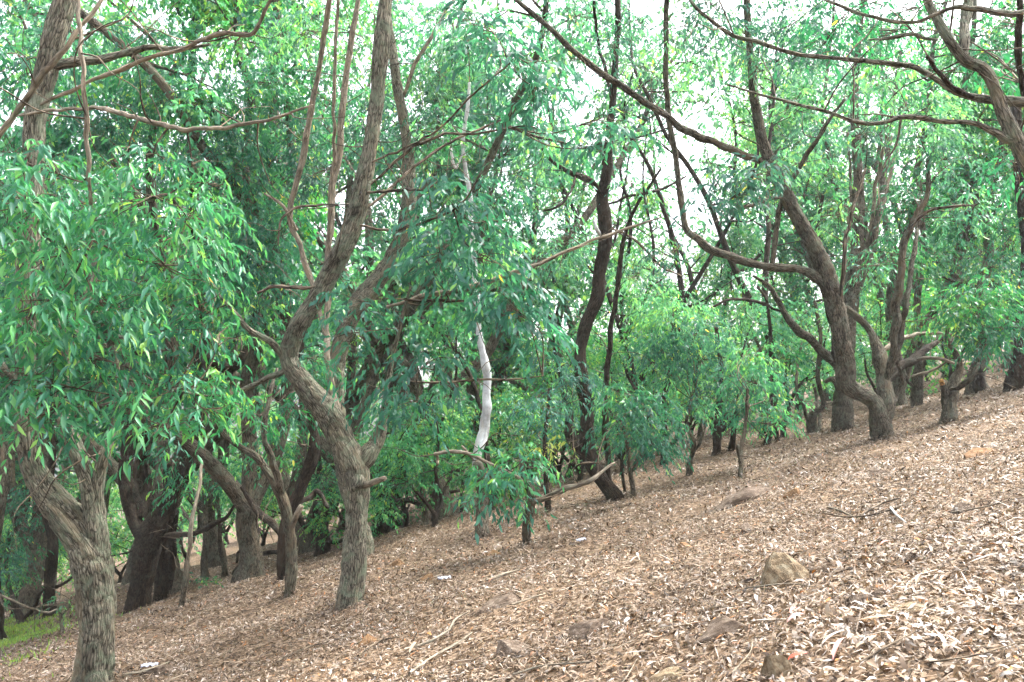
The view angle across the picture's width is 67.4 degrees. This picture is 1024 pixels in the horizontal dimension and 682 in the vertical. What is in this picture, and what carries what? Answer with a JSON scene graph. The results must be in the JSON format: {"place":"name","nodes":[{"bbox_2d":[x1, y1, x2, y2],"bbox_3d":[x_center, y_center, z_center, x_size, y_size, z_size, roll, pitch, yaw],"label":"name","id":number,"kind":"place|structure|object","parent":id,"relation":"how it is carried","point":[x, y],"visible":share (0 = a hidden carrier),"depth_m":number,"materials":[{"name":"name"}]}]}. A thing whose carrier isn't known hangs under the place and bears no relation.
{"place":"outdoors","nodes":[
{"label":"outdoors","id":0,"kind":"place"},
{"bbox_2d":[0,346,1023,681],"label":"ground","id":1,"kind":"structure","parent":0,"point":[232,548],"depth_m":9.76,"materials":[{"name":"brown plant"}]},
{"bbox_2d":[0,541,41,639],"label":"gum tree","id":2,"kind":"object","parent":1,"relation":"on","point":[2,621],"visible":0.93,"depth_m":21.15,"materials":[{"name":"green plant"}]},
{"bbox_2d":[0,523,53,623],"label":"gum tree","id":3,"kind":"object","parent":1,"relation":"on","point":[19,615],"visible":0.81,"depth_m":24.34,"materials":[{"name":"green plant"}]},
{"bbox_2d":[0,0,54,539],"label":"gum tree","id":4,"kind":"object","parent":1,"relation":"on","point":[4,485],"visible":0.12,"depth_m":22.12,"materials":[{"name":"green plant"}]},
{"bbox_2d":[0,553,74,640],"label":"fallen branch","id":5,"kind":"object","parent":1,"relation":"on","point":[60,612],"visible":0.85,"depth_m":18.45,"materials":[{"name":"brown wood"}]},
{"bbox_2d":[5,371,80,618],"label":"gum tree","id":6,"kind":"object","parent":1,"relation":"on","point":[51,564],"visible":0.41,"depth_m":25.26,"materials":[{"name":"brown plant"}]},
{"bbox_2d":[0,587,140,678],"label":"grass","id":7,"kind":"structure","parent":1,"relation":"on","point":[15,639],"depth_m":21.31,"materials":[{"name":"green plant"}]},
{"bbox_2d":[0,0,154,611],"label":"gum tree","id":8,"kind":"object","parent":1,"relation":"on","point":[76,385],"visible":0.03,"depth_m":36.17,"materials":[{"name":"green plant"}]},
{"bbox_2d":[0,2,155,512],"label":"gum tree","id":9,"kind":"object","parent":1,"relation":"on","point":[64,463],"visible":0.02,"depth_m":33.94,"materials":[{"name":"green plant"}]},
{"bbox_2d":[0,10,179,514],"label":"gum tree","id":10,"kind":"object","parent":1,"relation":"on","point":[55,369],"visible":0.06,"depth_m":32.22,"materials":[{"name":"green plant"}]},
{"bbox_2d":[0,466,199,618],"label":"bushy gum tree","id":11,"kind":"object","parent":1,"relation":"on","point":[19,476],"visible":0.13,"depth_m":31.18,"materials":[{"name":"green plant"}]},
{"bbox_2d":[4,195,222,589],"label":"gum tree","id":12,"kind":"object","parent":1,"relation":"on","point":[65,476],"visible":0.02,"depth_m":51.70,"materials":[{"name":"green plant"}]},
{"bbox_2d":[0,0,295,618],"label":"gum tree","id":13,"kind":"object","parent":1,"relation":"on","point":[25,596],"visible":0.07,"depth_m":27.10,"materials":[{"name":"green plant"}]},
{"bbox_2d":[0,0,300,568],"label":"gum tree","id":14,"kind":"object","parent":1,"relation":"on","point":[213,557],"visible":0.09,"depth_m":31.41,"materials":[{"name":"green plant"}]},
{"bbox_2d":[107,484,201,582],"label":"bushy gum tree","id":15,"kind":"object","parent":1,"relation":"on","point":[123,543],"visible":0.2,"depth_m":40.42,"materials":[{"name":"green plant"}]},
{"bbox_2d":[0,0,336,594],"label":"gum tree","id":16,"kind":"object","parent":1,"relation":"on","point":[221,6],"visible":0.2,"depth_m":21.28,"materials":[{"name":"green plant"}]},
{"bbox_2d":[0,0,343,681],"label":"gum tree","id":17,"kind":"object","parent":1,"relation":"on","point":[80,531],"visible":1,"depth_m":8.00,"materials":[{"name":"green plant"}]},
{"bbox_2d":[144,460,206,606],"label":"gum tree","id":18,"kind":"object","parent":1,"relation":"on","point":[190,519],"visible":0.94,"depth_m":17.39,"materials":[{"name":"brown plant"}]},
{"bbox_2d":[138,444,215,601],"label":"gum tree","id":19,"kind":"object","parent":1,"relation":"on","point":[164,575],"visible":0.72,"depth_m":22.92,"materials":[{"name":"brown plant"}]},
{"bbox_2d":[107,469,265,566],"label":"bushy gum tree","id":20,"kind":"object","parent":1,"relation":"on","point":[124,534],"visible":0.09,"depth_m":40.43,"materials":[{"name":"green plant"}]},
{"bbox_2d":[11,0,363,585],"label":"gum tree","id":21,"kind":"object","parent":1,"relation":"on","point":[126,578],"visible":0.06,"depth_m":27.20,"materials":[{"name":"green plant"}]},
{"bbox_2d":[0,0,391,582],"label":"gum tree","id":22,"kind":"object","parent":1,"relation":"on","point":[248,566],"visible":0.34,"depth_m":19.84,"materials":[{"name":"green plant"}]},
{"bbox_2d":[45,0,370,613],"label":"gum tree","id":23,"kind":"object","parent":1,"relation":"on","point":[146,550],"visible":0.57,"depth_m":19.05,"materials":[{"name":"green plant"}]},
{"bbox_2d":[187,429,239,578],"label":"gum tree","id":24,"kind":"object","parent":1,"relation":"on","point":[204,560],"visible":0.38,"depth_m":27.03,"materials":[{"name":"brown plant"}]},
{"bbox_2d":[187,446,241,576],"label":"gum tree","id":25,"kind":"object","parent":1,"relation":"on","point":[221,556],"visible":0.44,"depth_m":24.91,"materials":[{"name":"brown plant"}]},
{"bbox_2d":[170,423,271,544],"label":"bushy gum tree","id":26,"kind":"object","parent":1,"relation":"on","point":[225,538],"visible":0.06,"depth_m":56.70,"materials":[{"name":"green plant"}]},
{"bbox_2d":[150,0,335,546],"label":"gum tree","id":27,"kind":"object","parent":1,"relation":"on","point":[287,481],"visible":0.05,"depth_m":31.61,"materials":[{"name":"green plant"}]},
{"bbox_2d":[199,364,318,598],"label":"gum tree","id":28,"kind":"object","parent":1,"relation":"on","point":[273,475],"visible":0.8,"depth_m":13.70,"materials":[{"name":"brown plant"}]},
{"bbox_2d":[216,432,342,541],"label":"bushy gum tree","id":29,"kind":"object","parent":1,"relation":"on","point":[309,503],"visible":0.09,"depth_m":37.36,"materials":[{"name":"green plant"}]},
{"bbox_2d":[222,279,352,580],"bbox_3d":[-4.831,2.085,16.282,3.033,6.855,3.596,0,-5,0],"label":"gum tree","id":30,"kind":"object","parent":1,"relation":"on","point":[297,498],"visible":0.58,"depth_m":16.77,"materials":[{"name":"green plant"}]},
{"bbox_2d":[170,206,436,482],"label":"gum tree","id":31,"kind":"object","parent":1,"relation":"on","point":[291,429],"visible":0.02,"depth_m":54.76,"materials":[{"name":"green plant"}]},
{"bbox_2d":[290,445,342,556],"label":"gum tree","id":32,"kind":"object","parent":1,"relation":"on","point":[326,548],"visible":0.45,"depth_m":25.61,"materials":[{"name":"green plant"}]},
{"bbox_2d":[235,0,400,408],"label":"gum tree","id":33,"kind":"object","parent":1,"relation":"on","point":[338,129],"visible":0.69,"depth_m":15.36,"materials":[{"name":"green plant"}]},
{"bbox_2d":[0,0,636,554],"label":"gum tree","id":34,"kind":"object","parent":1,"relation":"on","point":[372,380],"visible":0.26,"depth_m":23.66,"materials":[{"name":"green plant"}]},
{"bbox_2d":[257,426,405,550],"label":"bushy gum tree","id":35,"kind":"object","parent":1,"relation":"on","point":[329,513],"visible":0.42,"depth_m":23.93,"materials":[{"name":"green plant"}]},
{"bbox_2d":[266,0,437,532],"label":"gum tree","id":36,"kind":"object","parent":1,"relation":"on","point":[363,19],"visible":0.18,"depth_m":37.40,"materials":[{"name":"green plant"}]},
{"bbox_2d":[276,0,476,555],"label":"gum tree","id":37,"kind":"object","parent":1,"relation":"on","point":[367,285],"visible":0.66,"depth_m":18.42,"materials":[{"name":"green plant"}]},
{"bbox_2d":[279,0,509,478],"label":"gum tree","id":38,"kind":"object","parent":1,"relation":"on","point":[428,16],"visible":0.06,"depth_m":40.98,"materials":[{"name":"green plant"}]},
{"bbox_2d":[147,0,660,610],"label":"gum tree","id":39,"kind":"object","parent":1,"relation":"on","point":[353,460],"visible":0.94,"depth_m":10.86,"materials":[{"name":"green plant"}]},
{"bbox_2d":[370,303,475,535],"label":"gum tree","id":40,"kind":"object","parent":1,"relation":"on","point":[384,527],"visible":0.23,"depth_m":26.57,"materials":[{"name":"green plant"}]},
{"bbox_2d":[360,350,503,532],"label":"bushy gum tree","id":41,"kind":"object","parent":1,"relation":"on","point":[422,447],"visible":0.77,"depth_m":21.21,"materials":[{"name":"green plant"}]},
{"bbox_2d":[422,324,481,509],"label":"gum tree","id":42,"kind":"object","parent":1,"relation":"on","point":[449,400],"visible":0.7,"depth_m":20.17,"materials":[{"name":"green plant"}]},
{"bbox_2d":[338,0,571,526],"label":"gum tree","id":43,"kind":"object","parent":1,"relation":"on","point":[512,139],"visible":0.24,"depth_m":29.11,"materials":[{"name":"green plant"}]},
{"bbox_2d":[362,339,551,506],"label":"bushy gum tree","id":44,"kind":"object","parent":1,"relation":"on","point":[494,369],"visible":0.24,"depth_m":30.10,"materials":[{"name":"green plant"}]},
{"bbox_2d":[405,5,511,537],"bbox_3d":[-1.168,-1.271,15.881,2.013,11.312,2.656,1,-5,-14],"label":"white gum tree","id":45,"kind":"object","parent":1,"relation":"on","point":[483,433],"visible":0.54,"depth_m":16.48,"materials":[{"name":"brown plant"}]},
{"bbox_2d":[203,0,726,521],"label":"gum tree","id":46,"kind":"object","parent":1,"relation":"on","point":[491,344],"visible":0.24,"depth_m":27.95,"materials":[{"name":"green plant"}]},
{"bbox_2d":[407,289,548,510],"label":"gum tree","id":47,"kind":"object","parent":1,"relation":"on","point":[475,389],"visible":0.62,"depth_m":22.38,"materials":[{"name":"green plant"}]},
{"bbox_2d":[337,0,638,475],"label":"gum tree","id":48,"kind":"object","parent":1,"relation":"on","point":[567,306],"visible":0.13,"depth_m":32.21,"materials":[{"name":"green plant"}]},
{"bbox_2d":[432,362,580,513],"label":"bushy gum tree","id":49,"kind":"object","parent":1,"relation":"on","point":[525,449],"visible":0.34,"depth_m":24.21,"materials":[{"name":"green plant"}]},
{"bbox_2d":[382,390,633,544],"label":"gum tree","id":50,"kind":"object","parent":1,"relation":"on","point":[528,492],"visible":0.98,"depth_m":12.81,"materials":[{"name":"green plant"}]},
{"bbox_2d":[403,2,614,497],"bbox_3d":[-1.640,-3.152,38.328,8.834,21.647,21.383,1,-5,-10],"label":"gum tree","id":51,"kind":"object","parent":1,"relation":"on","point":[505,348],"visible":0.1,"depth_m":31.28,"materials":[{"name":"green plant"}]},
{"bbox_2d":[494,639,534,657],"bbox_3d":[0.041,2.794,6.676,0.464,0.345,0.267,-3,-6,30],"label":"stone","id":52,"kind":"object","parent":1,"relation":"on","point":[509,647],"visible":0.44,"depth_m":6.68,"materials":[{"name":"beige stone"}]},
{"bbox_2d":[377,108,664,480],"bbox_3d":[0.744,-2.672,38.210,14.656,19.769,6.075,1,-5,-12],"label":"open gum tree","id":53,"kind":"object","parent":1,"relation":"on","point":[624,164],"visible":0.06,"depth_m":38.20,"materials":[{"name":"green plant"}]},
{"bbox_2d":[451,128,627,481],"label":"gum tree","id":54,"kind":"object","parent":1,"relation":"on","point":[481,385],"visible":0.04,"depth_m":58.37,"materials":[{"name":"green plant"}]},
{"bbox_2d":[516,374,587,511],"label":"gum tree","id":55,"kind":"object","parent":1,"relation":"on","point":[546,484],"visible":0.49,"depth_m":17.94,"materials":[{"name":"green plant"}]},
{"bbox_2d":[491,335,615,478],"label":"bushy gum tree","id":56,"kind":"object","parent":1,"relation":"on","point":[559,467],"visible":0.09,"depth_m":33.39,"materials":[{"name":"green plant"}]},
{"bbox_2d":[475,0,685,500],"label":"gum tree","id":57,"kind":"object","parent":1,"relation":"on","point":[604,482],"visible":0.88,"depth_m":18.43,"materials":[{"name":"green plant"}]},
{"bbox_2d":[528,324,650,480],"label":"bushy gum tree","id":58,"kind":"object","parent":1,"relation":"on","point":[580,474],"visible":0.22,"depth_m":27.98,"materials":[{"name":"green plant"}]},
{"bbox_2d":[568,618,615,641],"bbox_3d":[0.720,2.491,6.614,0.520,0.183,0.285,-13,-11,-1],"label":"stone","id":59,"kind":"object","parent":1,"relation":"on","point":[590,626],"visible":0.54,"depth_m":6.58,"materials":[{"name":"grey stone"}]},
{"bbox_2d":[500,45,716,477],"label":"gum tree","id":60,"kind":"object","parent":1,"relation":"on","point":[633,202],"visible":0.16,"depth_m":40.02,"materials":[{"name":"green plant"}]},
{"bbox_2d":[498,115,718,477],"bbox_3d":[2.761,-1.739,34.079,12.685,15.939,4.854,-2,-5,20],"label":"open gum tree","id":61,"kind":"object","parent":1,"relation":"on","point":[647,211],"visible":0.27,"depth_m":32.41,"materials":[{"name":"green plant"}]},
{"bbox_2d":[571,305,682,444],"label":"bushy gum tree","id":62,"kind":"object","parent":1,"relation":"on","point":[636,357],"visible":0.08,"depth_m":32.52,"materials":[{"name":"green plant"}]},
{"bbox_2d":[577,381,716,497],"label":"gum sapling","id":63,"kind":"object","parent":1,"relation":"on","point":[631,433],"visible":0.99,"depth_m":16.26,"materials":[{"name":"green plant"}]},
{"bbox_2d":[616,104,688,464],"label":"gum sapling","id":64,"kind":"object","parent":1,"relation":"on","point":[680,282],"visible":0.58,"depth_m":25.23,"materials":[{"name":"green plant"}]},
{"bbox_2d":[567,276,740,460],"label":"bushy gum tree","id":65,"kind":"object","parent":1,"relation":"on","point":[618,345],"visible":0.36,"depth_m":26.37,"materials":[{"name":"green plant"}]},
{"bbox_2d":[589,223,738,438],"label":"gum tree","id":66,"kind":"object","parent":1,"relation":"on","point":[697,256],"visible":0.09,"depth_m":48.41,"materials":[{"name":"green plant"}]},
{"bbox_2d":[495,16,849,458],"bbox_3d":[5.959,-4.032,29.544,13.348,18.005,5.533,0,-5,-1],"label":"open gum tree","id":67,"kind":"object","parent":1,"relation":"on","point":[703,268],"visible":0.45,"depth_m":29.60,"materials":[{"name":"green plant"}]},
{"bbox_2d":[537,0,813,437],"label":"open gum tree","id":68,"kind":"object","parent":1,"relation":"on","point":[767,245],"visible":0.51,"depth_m":27.42,"materials":[{"name":"green plant"}]},
{"bbox_2d":[617,288,743,475],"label":"gum sapling","id":69,"kind":"object","parent":1,"relation":"on","point":[679,336],"visible":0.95,"depth_m":19.32,"materials":[{"name":"green plant"}]},
{"bbox_2d":[598,3,803,428],"bbox_3d":[8.995,-6.354,38.233,6.950,22.618,16.768,2,-6,-24],"label":"open gum tree","id":70,"kind":"object","parent":1,"relation":"on","point":[702,251],"visible":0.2,"depth_m":35.52,"materials":[{"name":"green plant"}]},
{"bbox_2d":[647,300,764,438],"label":"bushy gum tree","id":71,"kind":"object","parent":1,"relation":"on","point":[714,384],"visible":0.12,"depth_m":29.43,"materials":[{"name":"green plant"}]},
{"bbox_2d":[581,35,834,460],"bbox_3d":[7.962,-2.921,33.121,11.312,17.664,10.692,-2,-6,23],"label":"open gum tree","id":72,"kind":"object","parent":1,"relation":"on","point":[714,267],"visible":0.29,"depth_m":33.92,"materials":[{"name":"green plant"}]},
{"bbox_2d":[630,223,810,415],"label":"gum tree","id":73,"kind":"object","parent":1,"relation":"on","point":[742,249],"visible":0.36,"depth_m":32.42,"materials":[{"name":"green plant"}]},
{"bbox_2d":[691,615,750,647],"bbox_3d":[1.480,2.049,5.256,0.581,0.302,0.250,-18,-10,2],"label":"stone","id":74,"kind":"object","parent":1,"relation":"on","point":[717,626],"visible":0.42,"depth_m":5.24,"materials":[{"name":"grey stone"}]},
{"bbox_2d":[693,325,756,455],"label":"gum sapling","id":75,"kind":"object","parent":1,"relation":"on","point":[717,438],"visible":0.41,"depth_m":24.43,"materials":[{"name":"green plant"}]},
{"bbox_2d":[711,486,772,512],"bbox_3d":[3.763,2.552,12.364,1.314,0.398,0.392,-10,-3,-11],"label":"stone","id":76,"kind":"object","parent":1,"relation":"on","point":[747,493],"visible":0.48,"depth_m":12.25,"materials":[{"name":"beige stone"}]},
{"bbox_2d":[500,0,1011,440],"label":"gum tree","id":77,"kind":"object","parent":1,"relation":"on","point":[889,368],"visible":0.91,"depth_m":16.70,"materials":[{"name":"green plant"}]},
{"bbox_2d":[704,336,813,478],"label":"gum sapling","id":78,"kind":"object","parent":1,"relation":"on","point":[747,410],"visible":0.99,"depth_m":18.27,"materials":[{"name":"green plant"}]},
{"bbox_2d":[688,282,832,411],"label":"bushy gum tree","id":79,"kind":"object","parent":1,"relation":"on","point":[763,339],"visible":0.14,"depth_m":35.81,"materials":[{"name":"green plant"}]},
{"bbox_2d":[684,114,836,409],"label":"open gum tree","id":80,"kind":"object","parent":1,"relation":"on","point":[771,276],"visible":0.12,"depth_m":40.32,"materials":[{"name":"green plant"}]},
{"bbox_2d":[728,272,823,444],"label":"gum tree","id":81,"kind":"object","parent":1,"relation":"on","point":[797,352],"visible":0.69,"depth_m":22.94,"materials":[{"name":"green plant"}]},
{"bbox_2d":[760,655,792,678],"bbox_3d":[1.503,1.898,4.336,0.198,0.271,0.158,-16,-10,-7],"label":"stone","id":82,"kind":"object","parent":1,"relation":"on","point":[776,665],"visible":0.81,"depth_m":4.32,"materials":[{"name":"beige stone"}]},
{"bbox_2d":[683,266,876,439],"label":"bushy gum tree","id":83,"kind":"object","parent":1,"relation":"on","point":[787,335],"visible":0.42,"depth_m":25.34,"materials":[{"name":"green plant"}]},
{"bbox_2d":[760,551,808,589],"bbox_3d":[2.225,1.877,6.297,0.434,0.310,0.346,-6,-5,-1],"label":"stone","id":84,"kind":"object","parent":1,"relation":"on","point":[780,567],"visible":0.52,"depth_m":6.21,"materials":[{"name":"beige stone"}]},
{"bbox_2d":[717,0,873,352],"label":"gum tree","id":85,"kind":"object","parent":1,"relation":"on","point":[783,250],"visible":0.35,"depth_m":34.68,"materials":[{"name":"green plant"}]},
{"bbox_2d":[779,268,832,432],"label":"gum tree","id":86,"kind":"object","parent":1,"relation":"on","point":[811,420],"visible":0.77,"depth_m":24.14,"materials":[{"name":"brown plant"}]},
{"bbox_2d":[717,47,905,347],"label":"gum tree","id":87,"kind":"object","parent":1,"relation":"on","point":[892,221],"visible":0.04,"depth_m":53.08,"materials":[{"name":"green plant"}]},
{"bbox_2d":[711,0,942,431],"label":"gum tree","id":88,"kind":"object","parent":1,"relation":"on","point":[842,417],"visible":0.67,"depth_m":22.37,"materials":[{"name":"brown plant"}]},
{"bbox_2d":[713,46,990,400],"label":"gum tree","id":89,"kind":"object","parent":1,"relation":"on","point":[731,139],"visible":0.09,"depth_m":46.55,"materials":[{"name":"green plant"}]},
{"bbox_2d":[688,0,1023,213],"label":"gum tree","id":90,"kind":"object","parent":1,"relation":"on","point":[1010,134],"visible":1,"depth_m":8.72,"materials":[{"name":"green plant"}]},
{"bbox_2d":[717,14,1012,343],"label":"gum tree","id":91,"kind":"object","parent":1,"relation":"on","point":[881,293],"visible":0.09,"depth_m":42.14,"materials":[{"name":"green plant"}]},
{"bbox_2d":[821,289,947,394],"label":"bushy gum tree","id":92,"kind":"object","parent":1,"relation":"on","point":[873,323],"visible":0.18,"depth_m":30.26,"materials":[{"name":"green plant"}]},
{"bbox_2d":[770,0,1020,394],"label":"gum tree","id":93,"kind":"object","parent":1,"relation":"on","point":[870,162],"visible":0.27,"depth_m":35.84,"materials":[{"name":"green plant"}]},
{"bbox_2d":[791,7,1023,368],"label":"gum tree","id":94,"kind":"object","parent":1,"relation":"on","point":[947,169],"visible":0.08,"depth_m":37.78,"materials":[{"name":"green plant"}]},
{"bbox_2d":[876,179,983,405],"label":"gum tree","id":95,"kind":"object","parent":1,"relation":"on","point":[917,391],"visible":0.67,"depth_m":22.67,"materials":[{"name":"green plant"}]},
{"bbox_2d":[860,263,1015,389],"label":"bushy gum tree","id":96,"kind":"object","parent":1,"relation":"on","point":[943,352],"visible":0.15,"depth_m":30.53,"materials":[{"name":"green plant"}]},
{"bbox_2d":[864,0,1023,405],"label":"gum tree","id":97,"kind":"object","parent":1,"relation":"on","point":[934,50],"visible":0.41,"depth_m":25.68,"materials":[{"name":"green plant"}]},
{"bbox_2d":[887,266,1023,423],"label":"gum tree","id":98,"kind":"object","parent":1,"relation":"on","point":[952,388],"visible":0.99,"depth_m":17.05,"materials":[{"name":"green plant"}]},
{"bbox_2d":[899,0,1023,394],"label":"gum tree","id":99,"kind":"object","parent":1,"relation":"on","point":[984,243],"visible":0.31,"depth_m":25.36,"materials":[{"name":"green plant"}]},
{"bbox_2d":[939,213,1020,352],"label":"bushy gum tree","id":100,"kind":"object","parent":1,"relation":"on","point":[973,262],"visible":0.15,"depth_m":31.06,"materials":[{"name":"green plant"}]},
{"bbox_2d":[942,106,1023,391],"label":"gum tree","id":101,"kind":"object","parent":1,"relation":"on","point":[1015,378],"visible":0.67,"depth_m":21.31,"materials":[{"name":"green plant"}]},
{"bbox_2d":[948,327,1021,392],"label":"gum tree","id":102,"kind":"object","parent":1,"relation":"on","point":[979,384],"visible":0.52,"depth_m":23.13,"materials":[{"name":"green plant"}]},
{"bbox_2d":[0,0,1023,478],"label":"sky","id":103,"kind":"structure","parent":0,"point":[684,148],"materials":[{"name":"white"}]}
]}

